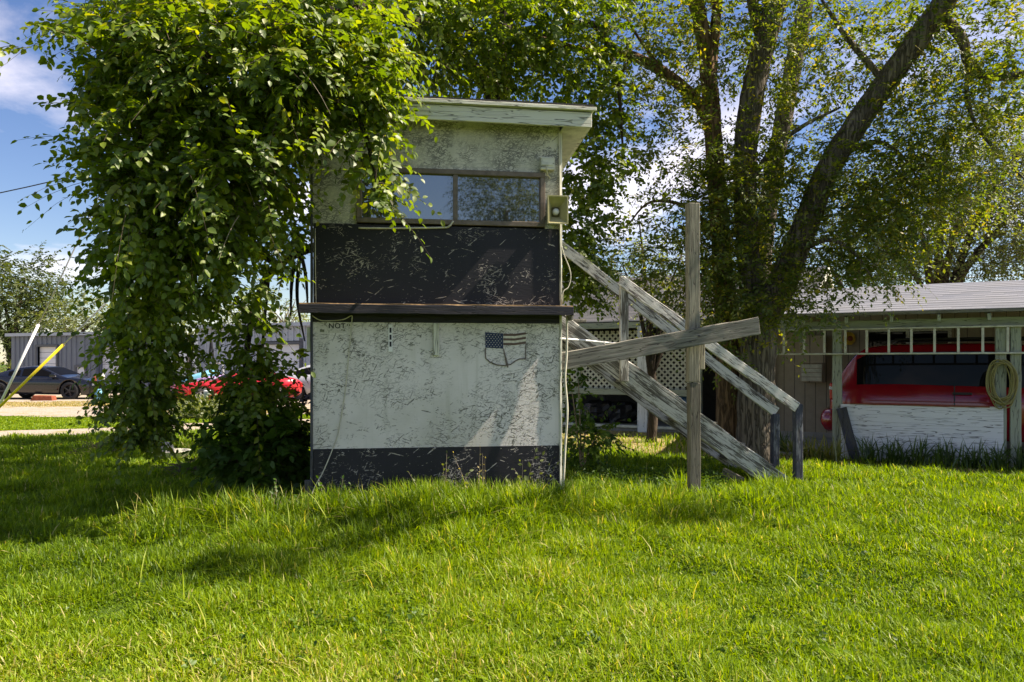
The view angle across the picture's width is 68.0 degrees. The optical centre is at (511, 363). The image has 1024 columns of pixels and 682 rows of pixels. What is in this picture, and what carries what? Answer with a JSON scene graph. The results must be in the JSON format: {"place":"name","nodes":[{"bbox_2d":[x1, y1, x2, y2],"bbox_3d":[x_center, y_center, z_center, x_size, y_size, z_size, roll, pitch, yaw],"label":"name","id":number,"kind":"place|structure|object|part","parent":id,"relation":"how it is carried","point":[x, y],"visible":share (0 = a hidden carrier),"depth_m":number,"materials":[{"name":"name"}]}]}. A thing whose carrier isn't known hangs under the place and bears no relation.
{"place":"outdoors","nodes":[
{"label":"outdoors","id":0,"kind":"place"},
{"bbox_2d":[0,175,75,192],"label":"power line","id":1,"kind":"object","parent":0,"point":[29,186],"visible":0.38,"depth_m":23.22,"materials":[{"name":"black metal"}]},
{"bbox_2d":[30,395,56,400],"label":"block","id":2,"kind":"structure","parent":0,"point":[43,397],"depth_m":29.62,"materials":[{"name":"concrete"}]},
{"bbox_2d":[0,392,309,416],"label":"gravel yard","id":3,"kind":"structure","parent":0,"point":[57,411],"depth_m":23.94,"materials":[{"name":"beige gravel"}]},
{"bbox_2d":[0,366,111,399],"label":"black coupe","id":4,"kind":"object","parent":3,"relation":"on","point":[53,380],"visible":0.79,"depth_m":30.59,"materials":[{"name":"paint"}]},
{"bbox_3d":[-20.117,0.389,30.687,0.450,0.221,0.122,0,0,0],"label":"side window","id":5,"kind":"part","parent":4,"relation":"part of","materials":[{"name":"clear glass"}]},
{"bbox_3d":[-19.218,0.374,30.702,1.150,0.323,0.161,0,0,0],"label":"side window","id":6,"kind":"part","parent":4,"relation":"part of","materials":[{"name":"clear glass"}]},
{"bbox_2d":[5,332,108,377],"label":"metal shed","id":7,"kind":"structure","parent":3,"relation":"on","point":[43,347],"depth_m":38.95,"materials":[{"name":"grey painted corrugated metal"},{"name":"light grey metal"}]},
{"bbox_2d":[40,347,55,365],"bbox_3d":[-23.928,0.325,39.265,1.350,2.334,0.050,0,0,20],"label":"garage door","id":8,"kind":"structure","parent":7,"relation":"in","point":[43,356],"depth_m":39.29,"materials":[{"name":"white metal"}]},
{"bbox_2d":[77,367,83,373],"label":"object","id":9,"kind":"structure","parent":7,"relation":"in","point":[81,369],"depth_m":38.38,"materials":[{"name":"white"}]},
{"bbox_2d":[89,381,120,398],"bbox_3d":[-16.613,1.110,31.007,1.100,0.780,0.600,0,0,-8],"label":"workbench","id":10,"kind":"object","parent":3,"relation":"on","point":[90,387],"visible":0.21,"depth_m":30.66,"materials":[{"name":"black"}]},
{"bbox_2d":[90,334,197,389],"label":"metal shed","id":11,"kind":"structure","parent":3,"relation":"on","point":[108,371],"depth_m":38.22,"materials":[{"name":"grey metal"}]},
{"bbox_2d":[103,347,119,383],"bbox_3d":[-20.044,0.350,38.157,1.350,2.284,0.050,0,0,18],"label":"garage door","id":12,"kind":"structure","parent":11,"relation":"in","point":[104,366],"depth_m":38.24,"materials":[{"name":"white metal"}]},
{"bbox_2d":[203,390,210,399],"bbox_3d":[-9.800,1.185,24.500,0.312,0.630,0.312,0,0,-8],"label":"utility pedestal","id":13,"kind":"object","parent":3,"relation":"on","point":[206,392],"visible":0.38,"depth_m":24.37,"materials":[{"name":"beige plastic"}]},
{"bbox_2d":[170,369,302,401],"bbox_3d":[-9.842,0.840,27.105,4.320,1.300,1.790,0,0,-30],"label":"red coupe","id":14,"kind":"object","parent":3,"relation":"on","point":[287,381],"visible":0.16,"depth_m":26.05,"materials":[{"name":"paint"}]},
{"bbox_2d":[192,322,309,374],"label":"metal shed","id":15,"kind":"structure","parent":3,"relation":"on","point":[292,340],"depth_m":34.30,"materials":[{"name":"grey metal"}]},
{"bbox_2d":[264,344,298,372],"bbox_3d":[-10.433,0.325,34.416,2.350,2.334,0.050,0,0,26],"label":"garage door","id":16,"kind":"structure","parent":15,"relation":"in","point":[286,348],"depth_m":34.22,"materials":[{"name":"white metal"}]},
{"bbox_2d":[263,297,308,322],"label":"bare tree","id":17,"kind":"object","parent":3,"relation":"on","point":[288,314],"visible":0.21,"depth_m":58.10,"materials":[{"name":"grey plant"}]},
{"bbox_2d":[286,365,309,399],"bbox_3d":[-7.205,0.760,31.000,4.520,1.459,1.810,0,0,0],"label":"silver sedan","id":18,"kind":"object","parent":3,"relation":"on","point":[306,389],"visible":0.12,"depth_m":30.11,"materials":[{"name":"paint"}]},
{"bbox_3d":[-8.331,0.309,30.234,0.711,0.300,0.136,0,0,0],"label":"side window","id":19,"kind":"part","parent":18,"relation":"part of","materials":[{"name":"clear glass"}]},
{"bbox_2d":[0,419,309,436],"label":"driveway","id":20,"kind":"structure","parent":0,"point":[51,431],"depth_m":16.46,"materials":[{"name":"grey concrete"}]},
{"bbox_2d":[182,363,221,399],"bbox_3d":[-12.028,0.749,30.024,2.200,1.502,1.240,0,0,-14],"label":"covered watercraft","id":21,"kind":"object","parent":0,"point":[197,376],"visible":0.08,"depth_m":29.63,"materials":[{"name":"teal fabric"}]},
{"bbox_2d":[315,230,315,294],"bbox_3d":[-1.901,-0.936,7.340,0.016,0.734,0.008,0,0,-8],"label":"cable","id":22,"kind":"object","parent":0,"point":[315,262],"visible":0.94,"depth_m":7.34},
{"bbox_2d":[0,364,1023,681],"bbox_3d":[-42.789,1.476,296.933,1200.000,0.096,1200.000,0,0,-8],"label":"ground","id":23,"kind":"structure","parent":0,"point":[630,436],"depth_m":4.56,"materials":[{"name":"green plant"}]},
{"bbox_2d":[0,360,10,371],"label":"bush","id":24,"kind":"object","parent":23,"relation":"on","point":[3,368],"visible":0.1,"depth_m":45.62,"materials":[{"name":"green plant"}]},
{"bbox_2d":[0,197,99,403],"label":"guy wire","id":25,"kind":"object","parent":23,"relation":"attached to","point":[19,364],"visible":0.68,"depth_m":19.98,"materials":[{"name":"white metal"}]},
{"bbox_2d":[0,240,102,370],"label":"shade tree","id":26,"kind":"object","parent":23,"relation":"on","point":[20,307],"visible":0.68,"depth_m":61.04,"materials":[{"name":"green plant"}]},
{"bbox_2d":[0,299,109,407],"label":"guy wire","id":27,"kind":"object","parent":23,"relation":"attached to","point":[25,381],"visible":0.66,"depth_m":19.57,"materials":[{"name":"yellow plastic"}]},
{"bbox_2d":[67,437,137,454],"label":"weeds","id":28,"kind":"object","parent":23,"relation":"on","point":[94,447],"visible":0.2,"depth_m":11.90,"materials":[{"name":"green plant"}]},
{"bbox_2d":[13,283,229,334],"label":"shade tree","id":29,"kind":"object","parent":23,"relation":"on","point":[91,325],"visible":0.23,"depth_m":54.62,"materials":[{"name":"green plant"}]},
{"bbox_2d":[0,413,309,430],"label":"verge grass","id":30,"kind":"structure","parent":23,"relation":"on","point":[21,422],"depth_m":18.63,"materials":[{"name":"green plant"}]},
{"bbox_2d":[3,400,309,413],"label":"yard weeds","id":31,"kind":"object","parent":23,"relation":"on","point":[46,404],"visible":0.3,"depth_m":26.73,"materials":[{"name":"green plant"}]},
{"bbox_2d":[151,442,190,459],"bbox_3d":[-5.239,1.353,11.600,0.610,0.295,0.610,0,0,-8],"label":"garden basin","id":32,"kind":"object","parent":23,"relation":"on","point":[178,454],"visible":0.29,"depth_m":11.52,"materials":[{"name":"grey stone"}]},
{"bbox_2d":[153,450,201,475],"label":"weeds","id":33,"kind":"object","parent":23,"relation":"on","point":[180,466],"visible":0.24,"depth_m":10.07,"materials":[{"name":"green plant"}]},
{"bbox_2d":[172,393,226,418],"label":"roadside weeds","id":34,"kind":"object","parent":23,"relation":"on","point":[188,414],"visible":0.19,"depth_m":20.35,"materials":[{"name":"green plant"}]},
{"bbox_2d":[209,340,224,374],"bbox_3d":[-12.900,0.220,33.000,0.958,2.595,0.089,0,0,0],"label":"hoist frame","id":35,"kind":"object","parent":23,"relation":"on","point":[211,346],"depth_m":32.97,"materials":[{"name":"grey metal"}]},
{"bbox_2d":[170,359,309,496],"bbox_3d":[-2.786,0.825,8.214,1.562,1.934,1.839,0,0,-41],"label":"leafy shrub","id":36,"kind":"object","parent":23,"relation":"on","point":[284,454],"visible":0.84,"depth_m":7.95,"materials":[{"name":"green plant"}]},
{"bbox_2d":[198,274,309,323],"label":"shade tree","id":37,"kind":"object","parent":23,"relation":"on","point":[293,315],"visible":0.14,"depth_m":59.85,"materials":[{"name":"green plant"}]},
{"bbox_2d":[248,478,308,507],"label":"weed","id":38,"kind":"object","parent":23,"relation":"on","point":[276,495],"visible":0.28,"depth_m":6.91,"materials":[{"name":"green plant"}]},
{"bbox_2d":[276,382,309,439],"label":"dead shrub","id":39,"kind":"object","parent":23,"relation":"on","point":[303,399],"visible":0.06,"depth_m":8.98,"materials":[{"name":"brown plant"}]},
{"bbox_2d":[304,480,310,500],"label":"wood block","id":40,"kind":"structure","parent":23,"relation":"on","point":[307,484],"depth_m":7.29,"materials":[{"name":"grey wood"}]},
{"bbox_2d":[316,475,353,496],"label":"weed","id":41,"kind":"object","parent":23,"relation":"on","point":[321,485],"visible":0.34,"depth_m":7.16,"materials":[{"name":"green plant"}]},
{"bbox_2d":[0,0,677,487],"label":"broadleaf tree","id":42,"kind":"object","parent":23,"relation":"on","point":[182,182],"visible":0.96,"depth_m":6.52,"materials":[{"name":"green plant"}]},
{"bbox_2d":[407,450,473,492],"bbox_3d":[-0.688,1.176,7.199,0.627,0.653,0.459,0,0,-8],"label":"weed","id":43,"kind":"object","parent":23,"relation":"on","point":[444,476],"visible":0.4,"depth_m":7.12,"materials":[{"name":"green plant"}]},
{"bbox_2d":[298,93,596,499],"bbox_3d":[-0.906,-0.507,8.739,3.100,4.115,2.943,0,0,-8],"label":"announcer booth","id":44,"kind":"object","parent":23,"relation":"on","point":[428,385],"visible":0.71,"depth_m":7.53,"materials":[{"name":"white paint"}]},
{"bbox_2d":[307,327,309,350],"bbox_3d":[-1.982,-0.234,7.409,0.037,0.233,0.060,0,0,-8],"label":"meter box","id":45,"kind":"object","parent":44,"relation":"attached to","point":[308,338],"visible":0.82,"depth_m":7.38,"materials":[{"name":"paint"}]},
{"bbox_2d":[312,315,352,493],"bbox_3d":[-1.762,0.447,7.356,0.419,1.826,0.094,0,0,-21],"label":"cable","id":46,"kind":"object","parent":44,"relation":"hanging from","point":[344,392],"visible":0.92,"depth_m":7.38,"materials":[{"name":"black rubber"}]},
{"bbox_2d":[318,323,349,332],"bbox_3d":[-1.732,-0.342,7.391,0.303,0.094,0.004,0,0,-8],"label":"notice","id":47,"kind":"object","parent":44,"relation":"attached to","point":[335,328],"visible":1,"depth_m":7.39,"materials":[{"name":"white paint"}]},
{"bbox_2d":[358,220,453,228],"bbox_3d":[-1.036,-1.361,7.452,0.930,0.105,0.037,0,0,-8],"label":"conduit","id":48,"kind":"object","parent":44,"relation":"attached to","point":[451,223],"visible":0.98,"depth_m":7.45,"materials":[{"name":"white metal"}]},
{"bbox_2d":[357,167,544,227],"bbox_3d":[-0.595,-1.650,7.563,1.870,0.550,0.070,0,0,-8],"label":"window frame","id":49,"kind":"structure","parent":44,"relation":"in","point":[482,198],"depth_m":7.59,"materials":[{"name":"grey glass"}]},
{"bbox_2d":[485,332,525,367],"bbox_3d":[-0.063,-0.133,7.631,0.421,0.359,0.022,0,0,-8],"label":"flag","id":50,"kind":"object","parent":44,"relation":"attached to","point":[496,340],"visible":1,"depth_m":7.62,"materials":[{"name":"multicoloured paint"}]},
{"bbox_2d":[540,157,554,177],"bbox_3d":[0.356,-1.972,7.648,0.143,0.202,0.090,0,0,-8],"label":"junction box","id":51,"kind":"object","parent":44,"relation":"attached to","point":[547,164],"visible":1,"depth_m":7.63,"materials":[{"name":"paint"}]},
{"bbox_2d":[547,195,567,223],"bbox_3d":[0.439,-1.516,7.595,0.210,0.284,0.218,0,0,-8],"label":"horn speaker","id":52,"kind":"object","parent":44,"relation":"attached to","point":[557,209],"visible":1,"depth_m":7.54},
{"bbox_2d":[558,127,561,304],"bbox_3d":[0.488,-1.508,7.684,0.037,1.837,0.016,0,0,-8],"label":"cable","id":53,"kind":"object","parent":44,"relation":"attached to","point":[560,224],"visible":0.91,"depth_m":7.68,"materials":[{"name":"white plastic"}]},
{"bbox_2d":[562,316,567,485],"bbox_3d":[0.531,0.473,7.627,0.043,1.906,0.127,0,0,39],"label":"cable","id":54,"kind":"object","parent":44,"relation":"hanging from","point":[566,397],"visible":0.82,"depth_m":7.63,"materials":[{"name":"white plastic"}]},
{"bbox_2d":[561,246,570,302],"bbox_3d":[0.552,-0.897,7.706,0.120,0.580,0.030,0,0,-33],"label":"cable","id":55,"kind":"object","parent":44,"relation":"attached to","point":[570,275],"visible":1,"depth_m":7.70,"materials":[{"name":"white plastic"}]},
{"bbox_2d":[559,338,615,343],"bbox_3d":[0.904,-0.238,8.268,0.027,0.042,1.420,0,0,36],"label":"pipe","id":56,"kind":"object","parent":44,"relation":"attached to","point":[587,340],"visible":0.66,"depth_m":8.14,"materials":[{"name":"white plastic"}]},
{"bbox_2d":[562,317,759,370],"bbox_3d":[1.548,-0.203,7.846,2.159,0.194,0.112,-10,1,-5],"label":"plank","id":57,"kind":"object","parent":44,"relation":"attached to","point":[650,345],"visible":0.94,"depth_m":7.86,"materials":[{"name":"grey wood"}]},
{"bbox_2d":[453,452,486,488],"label":"weed","id":58,"kind":"object","parent":23,"relation":"on","point":[479,471],"visible":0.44,"depth_m":7.23,"materials":[{"name":"green plant"}]},
{"bbox_2d":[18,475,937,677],"bbox_3d":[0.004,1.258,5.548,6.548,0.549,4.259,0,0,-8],"label":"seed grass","id":59,"kind":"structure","parent":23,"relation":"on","point":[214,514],"depth_m":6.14,"materials":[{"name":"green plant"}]},
{"bbox_2d":[183,464,808,528],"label":"long grass","id":60,"kind":"structure","parent":23,"relation":"on","point":[766,478],"depth_m":8.18,"materials":[{"name":"green plant"}]},
{"bbox_2d":[2,481,1004,681],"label":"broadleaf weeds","id":61,"kind":"object","parent":23,"relation":"on","point":[242,636],"visible":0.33,"depth_m":4.13,"materials":[{"name":"green plant"}]},
{"bbox_2d":[505,448,559,492],"bbox_3d":[0.227,1.161,7.353,0.528,0.682,0.412,0,0,10],"label":"weed","id":62,"kind":"object","parent":23,"relation":"on","point":[529,465],"visible":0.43,"depth_m":7.32,"materials":[{"name":"green plant"}]},
{"bbox_2d":[562,367,637,473],"bbox_3d":[0.841,1.017,10.084,1.512,2.547,1.468,0,0,-8],"label":"leafy shrub","id":63,"kind":"object","parent":23,"relation":"on","point":[594,448],"visible":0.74,"depth_m":9.89,"materials":[{"name":"green plant"}]},
{"bbox_2d":[562,453,731,491],"bbox_3d":[1.771,1.384,9.548,2.547,0.319,2.873,0,0,3],"label":"ground cover","id":64,"kind":"object","parent":23,"relation":"on","point":[621,473],"visible":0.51,"depth_m":9.17,"materials":[{"name":"green plant"}]},
{"bbox_2d":[600,189,714,442],"bbox_3d":[2.987,-0.926,14.368,3.178,5.063,2.847,0,0,-8],"label":"shade tree","id":65,"kind":"object","parent":23,"relation":"on","point":[652,362],"visible":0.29,"depth_m":14.44,"materials":[{"name":"green plant"}]},
{"bbox_2d":[577,243,782,277],"bbox_3d":[7.063,-1.917,34.125,13.050,7.070,8.367,0,0,-8],"label":"shade tree","id":66,"kind":"object","parent":23,"relation":"on","point":[615,269],"visible":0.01,"depth_m":32.86,"materials":[{"name":"green plant"}]},
{"bbox_2d":[562,240,802,481],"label":"wooden stairs","id":67,"kind":"structure","parent":23,"relation":"on","point":[650,394],"depth_m":9.07,"materials":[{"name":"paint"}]},
{"bbox_2d":[685,203,704,494],"bbox_3d":[1.975,-0.051,8.132,0.234,3.301,0.166,0,0,-8],"label":"timber post","id":68,"kind":"object","parent":23,"relation":"on","point":[695,359],"visible":0.77,"depth_m":8.05,"materials":[{"name":"grey wood"}]},
{"bbox_2d":[721,468,744,482],"bbox_3d":[2.712,1.403,9.274,0.033,0.125,0.324,0,21,-46],"label":"scrap board","id":69,"kind":"object","parent":23,"relation":"on","point":[731,474],"visible":0.61,"depth_m":9.28,"materials":[{"name":"grey wood"}]},
{"bbox_2d":[509,0,1023,462],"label":"elm tree","id":70,"kind":"object","parent":23,"relation":"on","point":[766,291],"visible":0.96,"depth_m":10.40,"materials":[{"name":"green plant"}]},
{"bbox_2d":[779,429,791,451],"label":"strap leaf plant","id":71,"kind":"object","parent":23,"relation":"on","point":[781,445],"visible":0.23,"depth_m":12.65,"materials":[{"name":"green plant"}]},
{"bbox_2d":[562,266,1023,445],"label":"house","id":72,"kind":"structure","parent":23,"relation":"on","point":[813,398],"depth_m":15.50,"materials":[{"name":"beige wood"}]},
{"bbox_2d":[562,395,565,417],"bbox_3d":[1.063,1.065,17.992,0.443,0.643,0.080,0,0,29],"label":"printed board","id":73,"kind":"object","parent":72,"relation":"on","point":[563,405],"visible":0.12,"depth_m":17.90,"materials":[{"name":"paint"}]},
{"bbox_2d":[583,399,611,421],"bbox_3d":[2.041,1.129,17.933,0.815,0.542,0.858,0,0,-8],"label":"bin bag","id":74,"kind":"object","parent":72,"relation":"on","point":[598,408],"visible":0.7,"depth_m":17.62,"materials":[{"name":"black plastic"}]},
{"bbox_2d":[596,383,615,423],"bbox_3d":[2.190,0.950,17.858,0.053,1.153,0.147,0,-39,-28],"label":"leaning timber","id":75,"kind":"object","parent":72,"relation":"on","point":[604,398],"visible":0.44,"depth_m":17.89,"materials":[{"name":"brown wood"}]},
{"bbox_2d":[606,401,636,422],"bbox_3d":[2.536,1.143,17.730,0.775,0.513,0.769,0,0,-8],"label":"bin bag","id":76,"kind":"object","parent":72,"relation":"on","point":[624,410],"visible":0.91,"depth_m":17.44,"materials":[{"name":"black plastic"}]},
{"bbox_2d":[667,396,686,424],"bbox_3d":[3.859,1.045,17.055,0.700,0.690,0.800,0,0,29],"label":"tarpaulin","id":77,"kind":"object","parent":72,"relation":"on","point":[683,398],"visible":0.04,"depth_m":16.66,"materials":[{"name":"blue plastic"}]},
{"bbox_2d":[799,335,825,382],"bbox_3d":[5.970,-0.085,15.051,0.470,0.930,0.260,0,0,29],"label":"wall cabinet","id":78,"kind":"object","parent":72,"relation":"attached to","point":[814,366],"depth_m":14.93,"materials":[{"name":"beige"}]},
{"bbox_2d":[843,332,854,344],"bbox_3d":[6.575,-0.480,14.773,0.260,0.260,0.070,0,0,-8],"label":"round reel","id":79,"kind":"object","parent":72,"relation":"attached to","point":[850,338],"visible":0.88,"depth_m":14.77,"materials":[{"name":"yellow"}]},
{"bbox_2d":[868,328,951,346],"bbox_3d":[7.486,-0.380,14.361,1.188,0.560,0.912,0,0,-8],"label":"window","id":80,"kind":"structure","parent":72,"relation":"in","point":[875,337],"depth_m":14.40,"materials":[{"name":"black glass"}]},
{"bbox_2d":[779,436,813,460],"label":"strap leaf plant","id":81,"kind":"object","parent":23,"relation":"on","point":[790,447],"visible":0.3,"depth_m":11.76,"materials":[{"name":"green plant"}]},
{"bbox_2d":[790,435,830,461],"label":"strap leaf plant","id":82,"kind":"object","parent":23,"relation":"on","point":[810,453],"visible":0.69,"depth_m":11.52,"materials":[{"name":"green plant"}]},
{"bbox_2d":[787,430,854,463],"bbox_3d":[4.672,1.269,11.519,1.161,0.524,1.352,0,0,3],"label":"strap leaf plant","id":83,"kind":"object","parent":23,"relation":"on","point":[834,455],"visible":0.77,"depth_m":11.43,"materials":[{"name":"green plant"}]},
{"bbox_2d":[836,407,860,460],"bbox_3d":[5.224,1.110,11.770,0.156,0.854,0.042,-17,-14,26],"label":"leaning board","id":84,"kind":"object","parent":23,"relation":"on","point":[845,422],"visible":0.79,"depth_m":11.76,"materials":[{"name":"grey wood"}]},
{"bbox_2d":[839,435,886,463],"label":"strap leaf plant","id":85,"kind":"object","parent":23,"relation":"on","point":[868,451],"visible":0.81,"depth_m":11.44,"materials":[{"name":"green plant"}]},
{"bbox_2d":[774,159,966,287],"bbox_3d":[13.768,-3.402,29.983,7.541,10.025,6.227,0,0,19],"label":"shade tree","id":86,"kind":"object","parent":23,"relation":"on","point":[820,252],"visible":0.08,"depth_m":29.90,"materials":[{"name":"green plant"}]},
{"bbox_2d":[858,433,921,465],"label":"strap leaf plant","id":87,"kind":"object","parent":23,"relation":"on","point":[890,454],"visible":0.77,"depth_m":11.21,"materials":[{"name":"green plant"}]},
{"bbox_2d":[778,280,1023,468],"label":"carport","id":88,"kind":"object","parent":23,"relation":"on","point":[987,298],"visible":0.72,"depth_m":11.68,"materials":[{"name":"grey wood"}]},
{"bbox_2d":[777,325,1023,354],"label":"ladder","id":89,"kind":"object","parent":88,"relation":"attached to","point":[911,340],"visible":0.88,"depth_m":11.42,"materials":[{"name":"paint"}]},
{"bbox_2d":[820,336,1023,441],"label":"minivan","id":90,"kind":"object","parent":88,"relation":"on","point":[941,379],"visible":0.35,"depth_m":12.01,"materials":[{"name":"red paint"}]},
{"bbox_3d":[7.058,0.113,11.723,3.158,0.592,0.081,0,0,29],"label":"side window","id":91,"kind":"part","parent":90,"relation":"part of","materials":[{"name":"black glass"}]},
{"bbox_2d":[985,359,1018,408],"bbox_3d":[6.995,0.303,10.837,0.395,0.721,0.158,0,0,29],"label":"coiled hose","id":92,"kind":"object","parent":88,"relation":"hanging from","point":[1013,380],"visible":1,"depth_m":10.81,"materials":[{"name":"yellow rubber"}]},
{"bbox_2d":[880,435,953,465],"bbox_3d":[5.879,1.264,11.104,1.512,0.501,1.038,0,0,-8],"label":"strap leaf plant","id":93,"kind":"object","parent":23,"relation":"on","point":[919,457],"visible":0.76,"depth_m":11.09,"materials":[{"name":"green plant"}]},
{"bbox_2d":[841,403,1003,465],"bbox_3d":[6.102,1.057,11.386,2.150,0.882,0.042,0,0,29],"label":"plywood sheet","id":94,"kind":"object","parent":23,"relation":"on","point":[957,423],"visible":0.78,"depth_m":11.33,"materials":[{"name":"white wood"}]},
{"bbox_2d":[827,71,1023,285],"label":"shade tree","id":95,"kind":"object","parent":23,"relation":"on","point":[960,268],"visible":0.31,"depth_m":23.56,"materials":[{"name":"green plant"}]},
{"bbox_2d":[902,437,996,468],"bbox_3d":[6.139,1.259,11.034,1.224,0.508,1.256,0,0,13],"label":"strap leaf plant","id":96,"kind":"object","parent":23,"relation":"on","point":[940,456],"visible":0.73,"depth_m":10.87,"materials":[{"name":"green plant"}]},
{"bbox_2d":[948,437,1009,468],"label":"strap leaf plant","id":97,"kind":"object","parent":23,"relation":"on","point":[973,463],"visible":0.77,"depth_m":10.78,"materials":[{"name":"green plant"}]},
{"bbox_2d":[956,438,1020,470],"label":"strap leaf plant","id":98,"kind":"object","parent":23,"relation":"on","point":[1000,460],"visible":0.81,"depth_m":10.60,"materials":[{"name":"green plant"}]},
{"bbox_2d":[1001,442,1023,471],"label":"strap leaf plant","id":99,"kind":"object","parent":23,"relation":"on","point":[1019,455],"visible":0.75,"depth_m":10.49,"materials":[{"name":"green plant"}]},
{"bbox_2d":[0,0,1023,363],"label":"sky","id":100,"kind":"structure","parent":0,"point":[22,79],"materials":[{"name":"blue"}]},
{"bbox_2d":[562,430,1020,475],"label":"dry grass","id":101,"kind":"structure","parent":0,"point":[621,433],"depth_m":13.57,"materials":[{"name":"plant"}]}
]}

